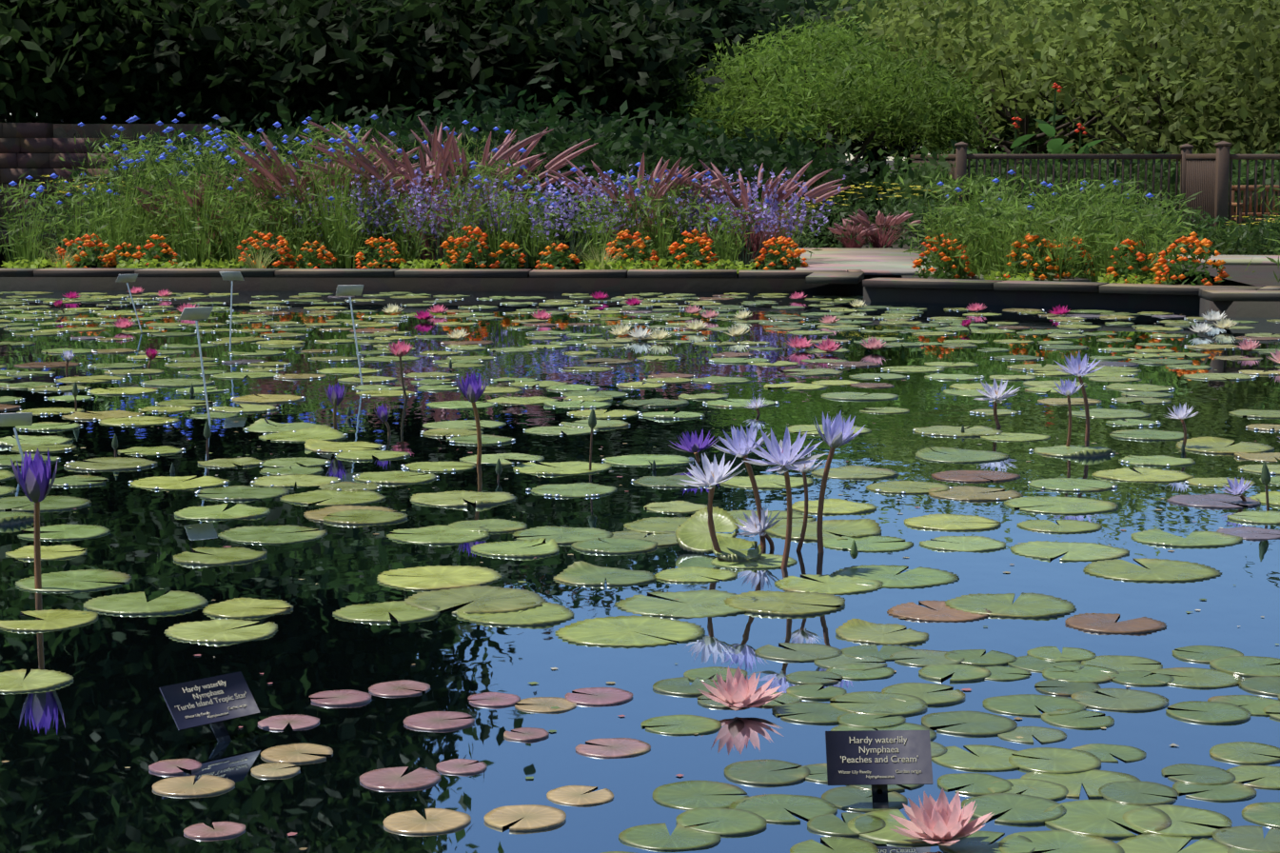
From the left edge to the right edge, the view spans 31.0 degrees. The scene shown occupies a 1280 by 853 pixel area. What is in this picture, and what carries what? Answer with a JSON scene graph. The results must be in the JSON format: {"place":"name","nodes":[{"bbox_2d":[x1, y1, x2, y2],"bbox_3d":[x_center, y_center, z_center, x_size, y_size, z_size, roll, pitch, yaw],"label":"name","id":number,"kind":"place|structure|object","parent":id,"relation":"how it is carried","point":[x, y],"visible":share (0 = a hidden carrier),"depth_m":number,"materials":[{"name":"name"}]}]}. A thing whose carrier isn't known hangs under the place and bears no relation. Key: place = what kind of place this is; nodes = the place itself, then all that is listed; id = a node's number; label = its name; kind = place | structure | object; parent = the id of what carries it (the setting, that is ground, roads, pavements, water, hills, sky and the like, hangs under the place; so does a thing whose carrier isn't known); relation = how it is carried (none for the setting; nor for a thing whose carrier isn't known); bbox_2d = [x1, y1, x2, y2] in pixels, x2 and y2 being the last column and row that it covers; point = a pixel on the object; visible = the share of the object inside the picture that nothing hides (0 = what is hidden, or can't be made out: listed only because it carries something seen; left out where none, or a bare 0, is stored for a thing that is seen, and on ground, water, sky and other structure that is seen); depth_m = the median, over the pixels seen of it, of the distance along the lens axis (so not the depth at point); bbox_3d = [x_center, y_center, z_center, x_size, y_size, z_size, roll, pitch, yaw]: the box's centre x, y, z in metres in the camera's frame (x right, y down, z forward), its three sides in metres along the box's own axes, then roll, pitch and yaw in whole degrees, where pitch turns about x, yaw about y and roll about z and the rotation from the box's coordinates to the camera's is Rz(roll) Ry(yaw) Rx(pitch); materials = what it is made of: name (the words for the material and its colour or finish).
{"place":"outdoors","nodes":[
{"label":"outdoors","id":0,"kind":"place"},
{"bbox_2d":[0,123,442,183],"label":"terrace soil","id":1,"kind":"structure","parent":0,"point":[68,130],"depth_m":36.34,"materials":[{"name":"brown soil"}]},
{"bbox_2d":[0,290,1279,852],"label":"pond water","id":2,"kind":"structure","parent":0,"point":[70,781],"depth_m":8.16,"materials":[{"name":"blue liquid"}]},
{"bbox_2d":[0,412,32,461],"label":"plant label","id":3,"kind":"object","parent":2,"relation":"in","point":[15,419],"visible":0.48,"depth_m":11.20,"materials":[{"name":"metal"}]},
{"bbox_2d":[116,274,142,332],"bbox_3d":[-4.299,-0.896,19.591,0.295,0.803,0.144,-1,7,-11],"label":"plant label","id":4,"kind":"object","parent":2,"relation":"in","point":[123,278],"visible":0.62,"depth_m":19.55,"materials":[{"name":"metal"}]},
{"bbox_2d":[178,306,213,423],"bbox_3d":[-2.460,-0.191,12.856,0.170,0.950,0.123,-4,8,-33],"label":"plant label","id":5,"kind":"object","parent":2,"relation":"in","point":[193,313],"visible":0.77,"depth_m":12.83,"materials":[{"name":"metal"}]},
{"bbox_2d":[158,670,260,742],"bbox_3d":[-1.029,0.824,5.820,0.250,0.425,0.025,-7,-30,-46],"label":"plant label sign","id":6,"kind":"object","parent":2,"relation":"in","point":[214,702],"visible":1,"depth_m":5.86,"materials":[{"name":"black metal"}]},
{"bbox_2d":[219,271,244,349],"bbox_3d":[-3.161,-0.752,17.891,0.170,0.906,0.087,1,7,12],"label":"plant label","id":7,"kind":"object","parent":2,"relation":"in","point":[231,276],"visible":0.88,"depth_m":17.86,"materials":[{"name":"metal"}]},
{"bbox_2d":[335,284,363,385],"bbox_3d":[-1.876,-0.447,15.046,0.193,0.955,0.108,-2,7,-18],"label":"plant label","id":8,"kind":"object","parent":2,"relation":"in","point":[350,290],"visible":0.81,"depth_m":15.01,"materials":[{"name":"metal"}]},
{"bbox_2d":[0,291,1279,852],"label":"lily pads","id":9,"kind":"object","parent":2,"relation":"on","point":[1085,824],"visible":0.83,"depth_m":8.05,"materials":[{"name":"green plant"}]},
{"bbox_2d":[0,295,1279,499],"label":"pad rim water beads","id":10,"kind":"object","parent":2,"relation":"on","point":[491,380],"visible":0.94,"depth_m":15.36},
{"bbox_2d":[0,299,1279,849],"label":"pond floating debris","id":11,"kind":"object","parent":2,"relation":"on","point":[676,599],"visible":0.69,"depth_m":8.04,"materials":[{"name":"brown plant"}]},
{"bbox_2d":[9,285,1279,846],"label":"water lily flowers","id":12,"kind":"object","parent":2,"relation":"on","point":[938,820],"visible":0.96,"depth_m":8.59,"materials":[{"name":"purple plant"}]},
{"bbox_2d":[34,307,1271,589],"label":"stems","id":13,"kind":"object","parent":2,"relation":"in","point":[1266,475],"visible":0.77,"depth_m":8.71,"materials":[{"name":"plant"}]},
{"bbox_2d":[825,729,933,808],"bbox_3d":[0.547,0.899,5.202,0.240,0.430,0.024,0,-21,-2],"label":"plant label sign","id":14,"kind":"object","parent":2,"relation":"in","point":[878,760],"visible":1,"depth_m":5.25,"materials":[{"name":"black metal"}]},
{"bbox_2d":[0,275,1279,317],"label":"pond wall","id":15,"kind":"structure","parent":0,"point":[1203,305],"depth_m":25.66,"materials":[{"name":"black stone"}]},
{"bbox_2d":[0,268,1279,300],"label":"pond coping slabs","id":16,"kind":"structure","parent":15,"relation":"on","point":[1208,292],"depth_m":25.57,"materials":[{"name":"grey stone"}]},
{"bbox_2d":[0,160,1279,286],"bbox_3d":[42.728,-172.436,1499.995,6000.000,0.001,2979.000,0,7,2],"label":"garden ground","id":17,"kind":"structure","parent":0,"point":[1259,276],"depth_m":27.89,"materials":[{"name":"soil"}]},
{"bbox_2d":[0,122,281,243],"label":"brick wall","id":18,"kind":"structure","parent":17,"relation":"on","point":[26,137],"depth_m":35.82,"materials":[{"name":"brown brick"}]},
{"bbox_2d":[0,112,1279,285],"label":"flower bed","id":19,"kind":"object","parent":17,"relation":"on","point":[197,239],"depth_m":27.90,"materials":[{"name":"green plant"}]},
{"bbox_2d":[0,0,1279,177],"bbox_3d":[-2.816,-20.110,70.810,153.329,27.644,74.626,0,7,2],"label":"hedge","id":20,"kind":"object","parent":17,"relation":"on","point":[866,65],"visible":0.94,"depth_m":40.05,"materials":[{"name":"green plant"}]},
{"bbox_2d":[0,57,1279,247],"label":"garden shrubs","id":21,"kind":"object","parent":17,"relation":"on","point":[619,150],"visible":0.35,"depth_m":34.90,"materials":[{"name":"green plant"}]},
{"bbox_2d":[1011,82,1086,134],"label":"red flowers","id":22,"kind":"object","parent":21,"relation":"on","point":[1058,90],"visible":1,"depth_m":37.72,"materials":[{"name":"red plant"}]},
{"bbox_2d":[0,6,1279,229],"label":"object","id":23,"kind":"object","parent":17,"relation":"on","point":[1022,123],"visible":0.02,"depth_m":43.59,"materials":[{"name":"brown plant"}]},
{"bbox_2d":[909,140,1279,241],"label":"fence","id":24,"kind":"object","parent":17,"relation":"on","point":[1209,175],"visible":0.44,"depth_m":34.44,"materials":[{"name":"brown wood"}]},
{"bbox_2d":[1230,185,1279,236],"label":"teak garden bench","id":25,"kind":"object","parent":17,"relation":"on","point":[1243,204],"visible":0.52,"depth_m":34.48,"materials":[{"name":"brown wood"}]},
{"bbox_2d":[864,275,890,279],"bbox_3d":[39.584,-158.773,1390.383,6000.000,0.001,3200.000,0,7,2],"label":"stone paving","id":26,"kind":"structure","parent":0,"point":[868,277],"depth_m":44.52,"materials":[{"name":"beige stone"}]},
{"bbox_2d":[787,247,1279,281],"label":"stone paving","id":27,"kind":"structure","parent":0,"point":[880,261],"depth_m":28.78,"materials":[{"name":"beige stone"}]}
]}

